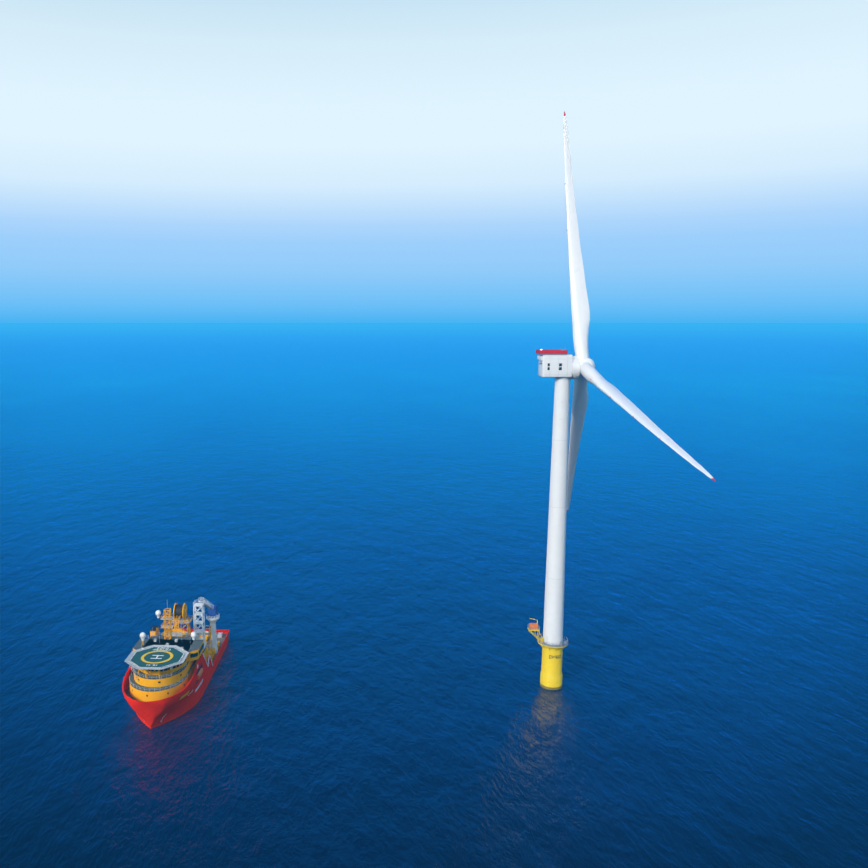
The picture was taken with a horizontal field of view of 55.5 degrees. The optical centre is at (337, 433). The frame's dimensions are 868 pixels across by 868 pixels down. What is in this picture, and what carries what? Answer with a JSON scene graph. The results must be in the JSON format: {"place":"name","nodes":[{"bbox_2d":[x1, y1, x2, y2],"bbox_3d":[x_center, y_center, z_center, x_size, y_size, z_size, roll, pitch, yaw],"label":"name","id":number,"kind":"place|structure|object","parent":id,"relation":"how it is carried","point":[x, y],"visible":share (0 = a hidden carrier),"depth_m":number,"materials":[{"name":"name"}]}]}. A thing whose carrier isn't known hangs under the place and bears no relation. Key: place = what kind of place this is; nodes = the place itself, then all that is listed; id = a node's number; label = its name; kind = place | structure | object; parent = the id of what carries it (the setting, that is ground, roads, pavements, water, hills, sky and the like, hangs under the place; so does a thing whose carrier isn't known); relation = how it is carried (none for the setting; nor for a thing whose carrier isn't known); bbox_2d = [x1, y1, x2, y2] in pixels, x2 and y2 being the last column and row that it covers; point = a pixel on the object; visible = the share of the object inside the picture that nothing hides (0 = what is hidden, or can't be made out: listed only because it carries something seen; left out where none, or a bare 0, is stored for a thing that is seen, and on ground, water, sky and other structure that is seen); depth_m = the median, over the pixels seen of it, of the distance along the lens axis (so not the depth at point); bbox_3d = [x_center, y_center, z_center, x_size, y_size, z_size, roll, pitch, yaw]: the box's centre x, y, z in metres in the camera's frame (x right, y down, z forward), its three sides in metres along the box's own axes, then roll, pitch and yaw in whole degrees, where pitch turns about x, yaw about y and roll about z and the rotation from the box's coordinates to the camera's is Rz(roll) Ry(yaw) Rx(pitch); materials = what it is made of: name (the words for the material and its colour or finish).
{"place":"outdoors","nodes":[
{"label":"outdoors","id":0,"kind":"place"},
{"bbox_2d":[0,323,867,867],"bbox_3d":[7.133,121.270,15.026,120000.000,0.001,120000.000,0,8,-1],"label":"sea water","id":1,"kind":"structure","parent":0,"point":[342,527],"depth_m":368.10,"materials":[{"name":"blue liquid"}]},
{"bbox_2d":[122,597,228,728],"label":"vessel","id":2,"kind":"object","parent":1,"relation":"on","point":[168,674],"visible":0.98,"depth_m":258.00,"materials":[{"name":"red metal"}]},
{"bbox_2d":[527,111,714,689],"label":"wind turbine","id":3,"kind":"object","parent":1,"relation":"on","point":[562,367],"visible":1,"depth_m":265.48,"materials":[{"name":"metal"}]},
{"bbox_2d":[0,0,867,322],"label":"sky","id":4,"kind":"structure","parent":0,"point":[162,161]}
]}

